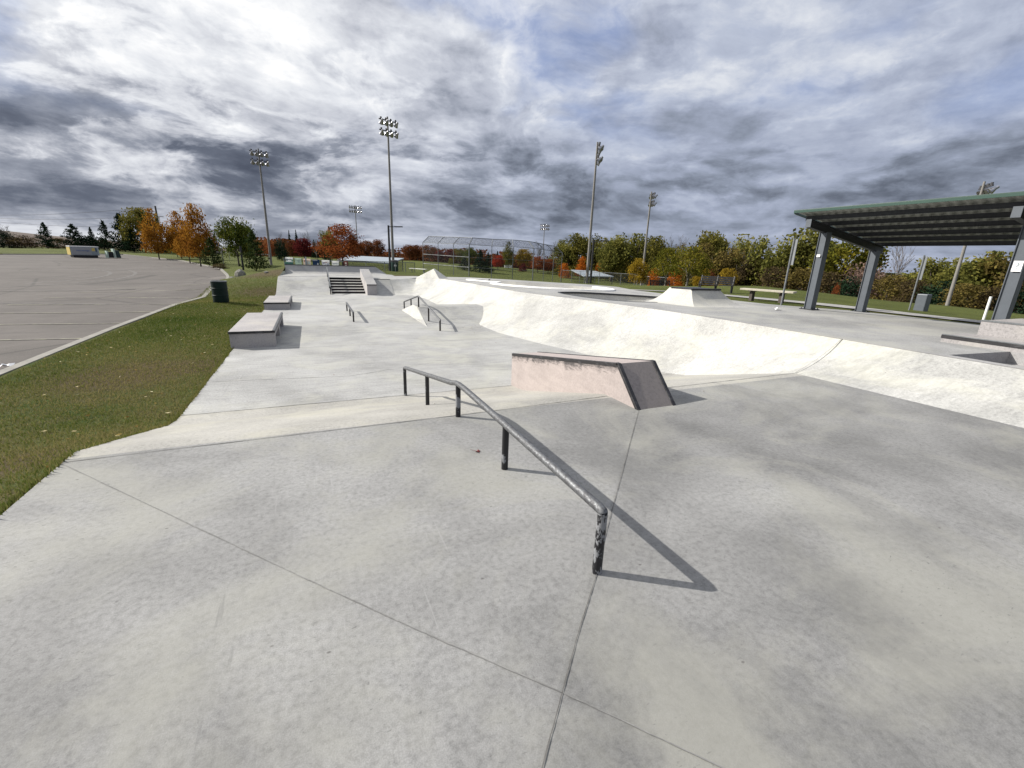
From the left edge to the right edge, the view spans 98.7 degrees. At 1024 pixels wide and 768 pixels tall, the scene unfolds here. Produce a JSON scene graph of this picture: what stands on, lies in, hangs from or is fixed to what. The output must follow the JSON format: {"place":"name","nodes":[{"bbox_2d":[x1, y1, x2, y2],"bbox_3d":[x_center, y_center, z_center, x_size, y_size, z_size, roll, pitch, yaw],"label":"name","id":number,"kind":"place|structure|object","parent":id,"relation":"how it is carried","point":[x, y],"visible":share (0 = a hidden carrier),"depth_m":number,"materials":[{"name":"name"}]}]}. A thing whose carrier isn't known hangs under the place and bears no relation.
{"place":"outdoors","nodes":[
{"label":"outdoors","id":0,"kind":"place"},
{"bbox_2d":[332,293,366,294],"bbox_3d":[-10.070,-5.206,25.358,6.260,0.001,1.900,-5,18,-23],"label":"stair step","id":1,"kind":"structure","parent":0,"point":[349,294],"depth_m":25.43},
{"bbox_2d":[329,277,364,292],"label":"stairs","id":2,"kind":"structure","parent":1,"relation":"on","point":[347,286],"depth_m":26.49,"materials":[{"name":"concrete"}]},
{"bbox_2d":[360,269,376,294],"bbox_3d":[-8.693,-6.171,26.575,0.550,1.374,3.582,-5,18,-23],"label":"stair ledge","id":3,"kind":"object","parent":1,"relation":"on","point":[369,284],"visible":0.89,"depth_m":25.73,"materials":[{"name":"concrete"}]},
{"bbox_2d":[374,279,394,294],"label":"kicker ramp","id":4,"kind":"structure","parent":1,"relation":"on","point":[384,287],"depth_m":26.28,"materials":[{"name":"concrete"}]},
{"bbox_2d":[182,295,591,414],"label":"plaza","id":5,"kind":"structure","parent":0,"point":[381,324],"depth_m":10.21,"materials":[{"name":"concrete"}]},
{"bbox_2d":[228,312,283,347],"bbox_3d":[-7.091,-1.571,12.382,1.000,0.433,3.668,-5,18,-23],"label":"ledge box","id":6,"kind":"object","parent":5,"relation":"on","point":[250,330],"visible":0.98,"depth_m":10.98,"materials":[{"name":"concrete"}]},
{"bbox_2d":[263,296,292,309],"bbox_3d":[-10.088,-3.534,19.056,0.950,0.313,3.018,-5,18,-23],"label":"ledge box","id":7,"kind":"object","parent":5,"relation":"on","point":[277,302],"visible":0.98,"depth_m":17.89,"materials":[{"name":"concrete"}]},
{"bbox_2d":[402,304,482,326],"bbox_3d":[-2.095,-2.932,17.678,3.786,0.415,4.780,-5,18,-23],"label":"funbox","id":8,"kind":"object","parent":5,"relation":"on","point":[458,314],"visible":0.74,"depth_m":16.51,"materials":[{"name":"concrete"}]},
{"bbox_2d":[390,278,1023,427],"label":"concrete bank","id":9,"kind":"structure","parent":5,"relation":"on","point":[677,343],"depth_m":9.40,"materials":[{"name":"concrete"}]},
{"bbox_2d":[0,230,903,277],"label":"hill","id":10,"kind":"structure","parent":0,"point":[25,234],"depth_m":124.42,"materials":[{"name":"plant"}]},
{"bbox_2d":[0,376,1023,767],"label":"plaza","id":11,"kind":"structure","parent":0,"point":[804,572],"depth_m":2.24,"materials":[{"name":"concrete"}]},
{"bbox_2d":[64,464,724,767],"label":"plaza joint","id":12,"kind":"object","parent":11,"relation":"on","point":[429,634],"visible":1,"depth_m":1.94,"materials":[{"name":"concrete"}]},
{"bbox_2d":[403,366,607,574],"bbox_3d":[-0.679,0.444,4.955,0.056,1.161,5.724,-5,18,-23],"label":"grind rail","id":13,"kind":"object","parent":11,"relation":"on","point":[586,496],"visible":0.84,"depth_m":3.02,"materials":[{"name":"metal"}]},
{"bbox_2d":[542,575,596,767],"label":"plaza joint","id":14,"kind":"object","parent":11,"relation":"on","point":[566,678],"visible":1,"depth_m":1.80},
{"bbox_2d":[0,246,1023,514],"bbox_3d":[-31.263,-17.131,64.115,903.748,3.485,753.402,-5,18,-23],"label":"ground","id":15,"kind":"structure","parent":0,"point":[276,268],"depth_m":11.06,"materials":[{"name":"green plant"}]},
{"bbox_2d":[0,235,43,247],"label":"shrub","id":16,"kind":"object","parent":15,"relation":"on","point":[28,243],"visible":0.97,"depth_m":91.54,"materials":[{"name":"green plant"}]},
{"bbox_2d":[34,222,60,248],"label":"pine tree","id":17,"kind":"object","parent":15,"relation":"on","point":[44,231],"visible":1,"depth_m":89.04,"materials":[{"name":"green plant"}]},
{"bbox_2d":[58,223,91,245],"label":"pine tree","id":18,"kind":"object","parent":15,"relation":"on","point":[74,233],"visible":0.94,"depth_m":89.18,"materials":[{"name":"green plant"}]},
{"bbox_2d":[96,219,117,249],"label":"pine tree","id":19,"kind":"object","parent":15,"relation":"on","point":[105,232],"visible":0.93,"depth_m":88.89,"materials":[{"name":"green plant"}]},
{"bbox_2d":[0,254,225,369],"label":"parking lot","id":20,"kind":"structure","parent":15,"relation":"on","point":[45,325],"depth_m":22.38,"materials":[{"name":"asphalt"}]},
{"bbox_2d":[66,246,99,257],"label":"storage container","id":21,"kind":"object","parent":20,"relation":"on","point":[83,251],"visible":1,"depth_m":66.86,"materials":[{"name":"white metal"}]},
{"bbox_2d":[0,254,228,375],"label":"kerb","id":22,"kind":"structure","parent":20,"relation":"on","point":[32,359],"depth_m":12.02,"materials":[{"name":"concrete"}]},
{"bbox_2d":[106,213,140,250],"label":"pine tree","id":23,"kind":"object","parent":15,"relation":"on","point":[116,236],"visible":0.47,"depth_m":88.34,"materials":[{"name":"green plant"}]},
{"bbox_2d":[117,228,142,251],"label":"pine tree","id":24,"kind":"object","parent":15,"relation":"on","point":[126,244],"visible":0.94,"depth_m":87.25,"materials":[{"name":"green plant"}]},
{"bbox_2d":[111,206,166,252],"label":"deciduous tree","id":25,"kind":"object","parent":15,"relation":"on","point":[127,220],"visible":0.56,"depth_m":86.88,"materials":[{"name":"green plant"}]},
{"bbox_2d":[136,208,175,258],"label":"deciduous tree","id":26,"kind":"object","parent":15,"relation":"on","point":[154,239],"visible":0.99,"depth_m":68.95,"materials":[{"name":"orange plant"}]},
{"bbox_2d":[162,211,184,258],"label":"deciduous tree","id":27,"kind":"object","parent":15,"relation":"on","point":[173,224],"visible":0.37,"depth_m":70.95,"materials":[{"name":"orange plant"}]},
{"bbox_2d":[170,220,200,262],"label":"deciduous tree","id":28,"kind":"object","parent":15,"relation":"on","point":[178,244],"visible":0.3,"depth_m":61.05,"materials":[{"name":"orange plant"}]},
{"bbox_2d":[175,202,220,266],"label":"deciduous tree","id":29,"kind":"object","parent":15,"relation":"on","point":[198,239],"visible":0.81,"depth_m":53.90,"materials":[{"name":"orange plant"}]},
{"bbox_2d":[197,237,230,267],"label":"pine tree","id":30,"kind":"object","parent":15,"relation":"on","point":[211,253],"visible":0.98,"depth_m":48.85,"materials":[{"name":"green plant"}]},
{"bbox_2d":[210,280,228,302],"bbox_3d":[-12.299,-3.876,18.519,0.610,0.920,0.610,-5,18,-23],"label":"barrel","id":31,"kind":"object","parent":15,"relation":"on","point":[219,289],"visible":0.98,"depth_m":18.32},
{"bbox_2d":[208,216,257,265],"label":"deciduous tree","id":32,"kind":"object","parent":15,"relation":"on","point":[230,233],"visible":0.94,"depth_m":46.51,"materials":[{"name":"green plant"}]},
{"bbox_2d":[239,229,270,270],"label":"pine tree","id":33,"kind":"object","parent":15,"relation":"on","point":[257,252],"visible":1,"depth_m":41.40,"materials":[{"name":"green plant"}]},
{"bbox_2d":[249,148,272,264],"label":"floodlight mast","id":34,"kind":"object","parent":15,"relation":"on","point":[258,162],"visible":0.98,"depth_m":47.32,"materials":[{"name":"metal"}]},
{"bbox_2d":[271,240,290,259],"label":"shrub","id":35,"kind":"object","parent":15,"relation":"on","point":[280,253],"visible":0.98,"depth_m":79.19,"materials":[{"name":"green plant"}]},
{"bbox_2d":[290,238,315,258],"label":"deciduous tree","id":36,"kind":"object","parent":15,"relation":"on","point":[305,249],"visible":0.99,"depth_m":80.94,"materials":[{"name":"red plant"}]},
{"bbox_2d":[276,276,331,294],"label":"bank ramp","id":37,"kind":"structure","parent":15,"relation":"on","point":[302,285],"depth_m":25.26,"materials":[{"name":"concrete"}]},
{"bbox_2d":[310,223,366,265],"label":"maple tree","id":38,"kind":"object","parent":15,"relation":"on","point":[351,248],"visible":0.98,"depth_m":45.76,"materials":[{"name":"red plant"}]},
{"bbox_2d":[337,255,403,270],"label":"dugout","id":39,"kind":"object","parent":15,"relation":"on","point":[362,259],"visible":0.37,"depth_m":52.90,"materials":[{"name":"white metal"}]},
{"bbox_2d":[371,239,385,256],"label":"deciduous tree","id":40,"kind":"object","parent":15,"relation":"on","point":[377,244],"visible":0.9,"depth_m":105.19,"materials":[{"name":"red plant"}]},
{"bbox_2d":[345,260,414,272],"bbox_3d":[-10.523,-9.723,36.704,0.617,1.072,7.774,11,18,28],"label":"field fence","id":41,"kind":"object","parent":15,"relation":"on","point":[385,264],"visible":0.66,"depth_m":36.67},
{"bbox_2d":[379,116,398,259],"bbox_3d":[-11.231,-17.289,41.046,1.816,13.656,0.683,-12,21,-39],"label":"floodlight mast","id":42,"kind":"object","parent":15,"relation":"on","point":[387,134],"visible":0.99,"depth_m":39.93,"materials":[{"name":"metal"}]},
{"bbox_2d":[67,372,803,458],"bbox_3d":[-0.063,0.448,6.756,8.949,1.300,3.050,-5,18,-23],"label":"sloped plaza strip","id":43,"kind":"object","parent":15,"relation":"on","point":[187,430],"visible":0.69,"depth_m":5.46,"materials":[{"name":"concrete"}]},
{"bbox_2d":[511,352,675,409],"bbox_3d":[0.989,-0.072,6.818,0.582,1.175,3.621,-5,18,-23],"label":"hubba ledge","id":44,"kind":"object","parent":43,"relation":"on","point":[638,384],"visible":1,"depth_m":5.90,"materials":[{"name":"concrete"}]},
{"bbox_2d":[253,237,660,276],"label":"woodland","id":45,"kind":"object","parent":15,"relation":"on","point":[399,254],"visible":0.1,"depth_m":118.06,"materials":[{"name":"orange plant"}]},
{"bbox_2d":[471,249,489,271],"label":"spruce tree","id":46,"kind":"object","parent":15,"relation":"on","point":[479,266],"visible":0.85,"depth_m":81.05,"materials":[{"name":"green plant"}]},
{"bbox_2d":[422,236,562,281],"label":"backstop","id":47,"kind":"object","parent":15,"relation":"on","point":[444,259],"visible":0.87,"depth_m":62.40},
{"bbox_2d":[502,242,516,265],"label":"deciduous tree","id":48,"kind":"object","parent":15,"relation":"on","point":[507,258],"visible":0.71,"depth_m":96.75,"materials":[{"name":"green plant"}]},
{"bbox_2d":[515,249,532,265],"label":"deciduous tree","id":49,"kind":"object","parent":15,"relation":"on","point":[523,256],"visible":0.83,"depth_m":96.67,"materials":[{"name":"green plant"}]},
{"bbox_2d":[546,240,579,267],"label":"willow tree","id":50,"kind":"object","parent":15,"relation":"on","point":[566,256],"visible":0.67,"depth_m":93.90,"materials":[{"name":"green plant"}]},
{"bbox_2d":[565,233,601,267],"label":"tree","id":51,"kind":"object","parent":15,"relation":"on","point":[580,244],"visible":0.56,"depth_m":88.50,"materials":[{"name":"green plant"}]},
{"bbox_2d":[571,270,613,283],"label":"dugout","id":52,"kind":"object","parent":15,"relation":"on","point":[584,274],"visible":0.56,"depth_m":68.69,"materials":[{"name":"white metal"}]},
{"bbox_2d":[585,142,603,283],"bbox_3d":[7.172,-14.524,38.430,0.686,11.885,1.816,4,16,6],"label":"floodlight mast","id":53,"kind":"object","parent":15,"relation":"on","point":[599,150],"visible":0.99,"depth_m":38.02,"materials":[{"name":"metal"}]},
{"bbox_2d":[561,270,643,284],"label":"field fence","id":54,"kind":"object","parent":15,"relation":"on","point":[564,276],"visible":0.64,"depth_m":65.82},
{"bbox_2d":[591,235,628,280],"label":"tree","id":55,"kind":"object","parent":15,"relation":"on","point":[603,254],"visible":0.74,"depth_m":78.95,"materials":[{"name":"green plant"}]},
{"bbox_2d":[603,232,649,282],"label":"tree","id":56,"kind":"object","parent":15,"relation":"on","point":[629,250],"visible":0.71,"depth_m":77.91,"materials":[{"name":"green plant"}]},
{"bbox_2d":[624,258,648,284],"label":"deciduous tree","id":57,"kind":"object","parent":15,"relation":"on","point":[636,267],"visible":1,"depth_m":42.26,"materials":[{"name":"yellow plant"}]},
{"bbox_2d":[640,192,657,284],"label":"floodlight mast","id":58,"kind":"object","parent":15,"relation":"on","point":[651,203],"visible":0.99,"depth_m":52.60,"materials":[{"name":"metal"}]},
{"bbox_2d":[280,273,1023,369],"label":"deck","id":59,"kind":"structure","parent":15,"relation":"on","point":[919,334],"depth_m":10.90,"materials":[{"name":"concrete"}]},
{"bbox_2d":[285,264,386,274],"bbox_3d":[-12.496,-8.025,31.836,7.000,1.069,1.202,-5,18,-23],"label":"quarter pipe","id":60,"kind":"object","parent":59,"relation":"on","point":[318,269],"visible":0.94,"depth_m":31.51,"materials":[{"name":"concrete"}]},
{"bbox_2d":[416,269,446,278],"bbox_3d":[-4.985,-7.057,28.247,2.961,0.700,1.808,15,20,37],"label":"pyramid hip","id":61,"kind":"object","parent":59,"relation":"on","point":[433,273],"visible":0.75,"depth_m":27.45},
{"bbox_2d":[466,279,614,290],"bbox_3d":[0.640,-4.575,22.630,9.309,1.250,5.119,11,18,28],"label":"skate bowl","id":62,"kind":"object","parent":59,"relation":"on","point":[540,285],"visible":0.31,"depth_m":23.57,"materials":[{"name":"concrete"}]},
{"bbox_2d":[558,292,657,301],"bbox_3d":[4.413,-2.826,16.495,4.655,0.952,4.573,-5,18,-23],"label":"skate bowl","id":63,"kind":"object","parent":59,"relation":"on","point":[621,297],"visible":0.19,"depth_m":17.93,"materials":[{"name":"concrete"}]},
{"bbox_2d":[646,287,744,306],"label":"pyramid ramp","id":64,"kind":"structure","parent":59,"relation":"on","point":[696,297],"depth_m":13.63,"materials":[{"name":"concrete"}]},
{"bbox_2d":[439,278,1023,368],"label":"deck lip","id":65,"kind":"object","parent":59,"relation":"on","point":[801,331],"visible":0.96,"depth_m":8.20,"materials":[{"name":"concrete"}]},
{"bbox_2d":[780,239,797,304],"bbox_3d":[10.026,-3.991,15.995,0.086,2.450,0.500,6,17,14],"label":"park sign","id":66,"kind":"object","parent":59,"relation":"on","point":[793,251],"visible":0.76,"depth_m":15.80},
{"bbox_2d":[794,191,1023,319],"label":"shade shelter","id":67,"kind":"object","parent":59,"relation":"on","point":[996,219],"visible":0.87,"depth_m":11.39,"materials":[{"name":"grey paint"}]},
{"bbox_2d":[940,333,1023,353],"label":"ledge","id":68,"kind":"object","parent":59,"relation":"on","point":[999,343],"visible":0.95,"depth_m":7.63,"materials":[{"name":"concrete"}]},
{"bbox_2d":[953,352,1023,366],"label":"sunken steps","id":69,"kind":"structure","parent":59,"relation":"on","point":[1013,358],"depth_m":7.18,"materials":[{"name":"grey concrete"}]},
{"bbox_2d":[977,318,1023,340],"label":"ledge","id":70,"kind":"object","parent":59,"relation":"on","point":[1009,328],"visible":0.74,"depth_m":7.95,"materials":[{"name":"concrete"}]},
{"bbox_2d":[644,235,680,282],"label":"tree","id":71,"kind":"object","parent":15,"relation":"on","point":[652,250],"visible":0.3,"depth_m":74.54,"materials":[{"name":"green plant"}]},
{"bbox_2d":[645,247,681,285],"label":"deciduous tree","id":72,"kind":"object","parent":15,"relation":"on","point":[669,251],"visible":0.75,"depth_m":40.13,"materials":[{"name":"green plant"}]},
{"bbox_2d":[659,246,718,285],"bbox_3d":[15.162,-9.896,37.717,4.363,3.712,4.551,-5,18,-23],"label":"deciduous tree","id":73,"kind":"object","parent":15,"relation":"on","point":[696,270],"visible":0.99,"depth_m":36.85,"materials":[{"name":"green plant"}]},
{"bbox_2d":[666,242,714,282],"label":"willow tree","id":74,"kind":"object","parent":15,"relation":"on","point":[706,249],"visible":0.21,"depth_m":63.82,"materials":[{"name":"green plant"}]},
{"bbox_2d":[695,230,730,259],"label":"willow tree","id":75,"kind":"object","parent":15,"relation":"on","point":[708,239],"visible":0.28,"depth_m":66.18,"materials":[{"name":"green plant"}]},
{"bbox_2d":[698,275,735,293],"bbox_3d":[12.159,-5.945,26.187,1.900,0.991,0.650,12,19,32],"label":"park bench","id":76,"kind":"object","parent":15,"relation":"on","point":[715,280],"visible":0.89,"depth_m":26.22,"materials":[{"name":"metal"}]},
{"bbox_2d":[690,247,748,285],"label":"willow tree","id":77,"kind":"object","parent":15,"relation":"on","point":[723,261],"visible":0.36,"depth_m":55.89,"materials":[{"name":"green plant"}]},
{"bbox_2d":[717,268,739,285],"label":"deciduous tree","id":78,"kind":"object","parent":15,"relation":"on","point":[725,271],"visible":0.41,"depth_m":41.34,"materials":[{"name":"yellow plant"}]},
{"bbox_2d":[710,234,754,273],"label":"willow tree","id":79,"kind":"object","parent":15,"relation":"on","point":[742,246],"visible":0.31,"depth_m":63.78,"materials":[{"name":"green plant"}]},
{"bbox_2d":[727,257,760,285],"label":"willow tree","id":80,"kind":"object","parent":15,"relation":"on","point":[741,273],"visible":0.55,"depth_m":52.65,"materials":[{"name":"green plant"}]},
{"bbox_2d":[740,288,796,302],"bbox_3d":[10.301,-3.530,17.809,0.425,0.565,1.992,-12,21,-40],"label":"timber bench","id":81,"kind":"object","parent":15,"relation":"on","point":[752,293],"visible":0.98,"depth_m":17.67,"materials":[{"name":"brown wood"}]},
{"bbox_2d":[751,266,795,289],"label":"shrub","id":82,"kind":"object","parent":15,"relation":"on","point":[773,276],"visible":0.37,"depth_m":45.29,"materials":[{"name":"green plant"}]},
{"bbox_2d":[740,233,809,286],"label":"willow tree","id":83,"kind":"object","parent":15,"relation":"on","point":[783,255],"visible":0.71,"depth_m":49.79,"materials":[{"name":"green plant"}]},
{"bbox_2d":[549,257,1023,312],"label":"creek woodland","id":84,"kind":"object","parent":15,"relation":"on","point":[682,279],"visible":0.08,"depth_m":82.49,"materials":[{"name":"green plant"}]},
{"bbox_2d":[774,267,824,291],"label":"shrub","id":85,"kind":"object","parent":15,"relation":"on","point":[800,274],"visible":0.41,"depth_m":43.73,"materials":[{"name":"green plant"}]},
{"bbox_2d":[755,228,850,290],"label":"willow tree","id":86,"kind":"object","parent":15,"relation":"on","point":[810,234],"visible":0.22,"depth_m":48.46,"materials":[{"name":"green plant"}]},
{"bbox_2d":[631,289,980,322],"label":"footpath","id":87,"kind":"structure","parent":15,"relation":"on","point":[899,312],"depth_m":16.01,"materials":[{"name":"concrete"}]},
{"bbox_2d":[796,271,845,293],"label":"shrub","id":88,"kind":"object","parent":15,"relation":"on","point":[829,284],"visible":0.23,"depth_m":41.18,"materials":[{"name":"green plant"}]},
{"bbox_2d":[828,276,861,296],"bbox_3d":[29.849,-8.124,38.980,4.195,2.863,3.481,-5,18,-23],"label":"shrub","id":89,"kind":"object","parent":15,"relation":"on","point":[845,285],"visible":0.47,"depth_m":38.45,"materials":[{"name":"green plant"}]},
{"bbox_2d":[802,241,892,289],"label":"willow tree","id":90,"kind":"object","parent":15,"relation":"on","point":[847,252],"visible":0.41,"depth_m":43.96,"materials":[{"name":"green plant"}]},
{"bbox_2d":[838,262,896,298],"bbox_3d":[31.901,-8.974,40.206,4.804,4.218,5.003,-5,18,-23],"label":"shrub","id":91,"kind":"object","parent":15,"relation":"on","point":[860,275],"visible":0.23,"depth_m":39.27,"materials":[{"name":"green plant"}]},
{"bbox_2d":[869,275,915,299],"bbox_3d":[31.673,-7.557,36.593,4.390,3.011,4.484,11,19,29],"label":"shrub","id":92,"kind":"object","parent":15,"relation":"on","point":[889,282],"visible":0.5,"depth_m":36.49,"materials":[{"name":"green plant"}]},
{"bbox_2d":[882,246,914,278],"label":"bare tree","id":93,"kind":"object","parent":15,"relation":"on","point":[899,267],"visible":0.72,"depth_m":49.83,"materials":[{"name":"grey plant"}]},
{"bbox_2d":[885,278,934,302],"bbox_3d":[31.471,-7.033,34.771,4.225,2.666,3.864,-5,18,-23],"label":"shrub","id":94,"kind":"object","parent":15,"relation":"on","point":[907,289],"visible":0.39,"depth_m":34.60,"materials":[{"name":"green plant"}]},
{"bbox_2d":[908,255,927,309],"bbox_3d":[17.259,-4.247,18.759,0.087,2.400,0.500,9,18,24],"label":"park sign","id":95,"kind":"object","parent":15,"relation":"on","point":[922,267],"visible":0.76,"depth_m":18.57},
{"bbox_2d":[913,294,931,311],"bbox_3d":[18.616,-3.644,19.954,0.400,0.850,0.400,-5,18,-23],"label":"utility cabinet","id":96,"kind":"object","parent":15,"relation":"on","point":[922,302],"visible":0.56,"depth_m":19.81,"materials":[{"name":"grey metal"}]},
{"bbox_2d":[899,257,969,300],"bbox_3d":[38.682,-8.900,39.874,4.372,5.057,6.327,-8,19,-32],"label":"willow tree","id":97,"kind":"object","parent":15,"relation":"on","point":[931,265],"visible":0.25,"depth_m":39.49,"materials":[{"name":"green plant"}]},
{"bbox_2d":[907,281,965,306],"bbox_3d":[32.063,-6.500,32.826,4.441,2.391,3.822,-5,18,-23],"label":"shrub","id":98,"kind":"object","parent":15,"relation":"on","point":[935,292],"visible":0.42,"depth_m":32.46,"materials":[{"name":"green plant"}]},
{"bbox_2d":[919,258,1008,304],"bbox_3d":[37.881,-8.366,37.886,5.021,4.918,5.820,8,17,19],"label":"tree","id":99,"kind":"object","parent":15,"relation":"on","point":[943,277],"visible":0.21,"depth_m":37.34,"materials":[{"name":"green plant"}]},
{"bbox_2d":[936,283,994,309],"bbox_3d":[31.797,-6.054,31.045,3.757,2.147,3.678,-11,20,-37],"label":"shrub","id":100,"kind":"object","parent":15,"relation":"on","point":[964,288],"visible":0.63,"depth_m":30.43,"materials":[{"name":"green plant"}]},
{"bbox_2d":[945,181,999,305],"bbox_3d":[29.970,-8.767,28.897,0.662,8.366,1.816,10,18,26],"label":"floodlight mast","id":101,"kind":"object","parent":15,"relation":"on","point":[988,190],"visible":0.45,"depth_m":28.99,"materials":[{"name":"metal"}]},
{"bbox_2d":[934,250,1012,302],"bbox_3d":[38.117,-8.134,36.000,7.544,5.415,6.702,-5,18,-23],"label":"willow tree","id":102,"kind":"object","parent":15,"relation":"on","point":[967,277],"visible":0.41,"depth_m":34.74,"materials":[{"name":"green plant"}]},
{"bbox_2d":[965,286,1023,313],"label":"shrub","id":103,"kind":"object","parent":15,"relation":"on","point":[993,295],"visible":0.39,"depth_m":29.67,"materials":[{"name":"green plant"}]},
{"bbox_2d":[970,253,1023,313],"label":"willow tree","id":104,"kind":"object","parent":15,"relation":"on","point":[995,263],"visible":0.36,"depth_m":33.97,"materials":[{"name":"green plant"}]},
{"bbox_2d":[989,283,1023,313],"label":"shrub","id":105,"kind":"object","parent":15,"relation":"on","point":[1021,293],"visible":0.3,"depth_m":28.60,"materials":[{"name":"green plant"}]},
{"bbox_2d":[0,0,1023,374],"label":"sky","id":106,"kind":"structure","parent":0,"point":[741,116],"materials":[{"name":"grey"}]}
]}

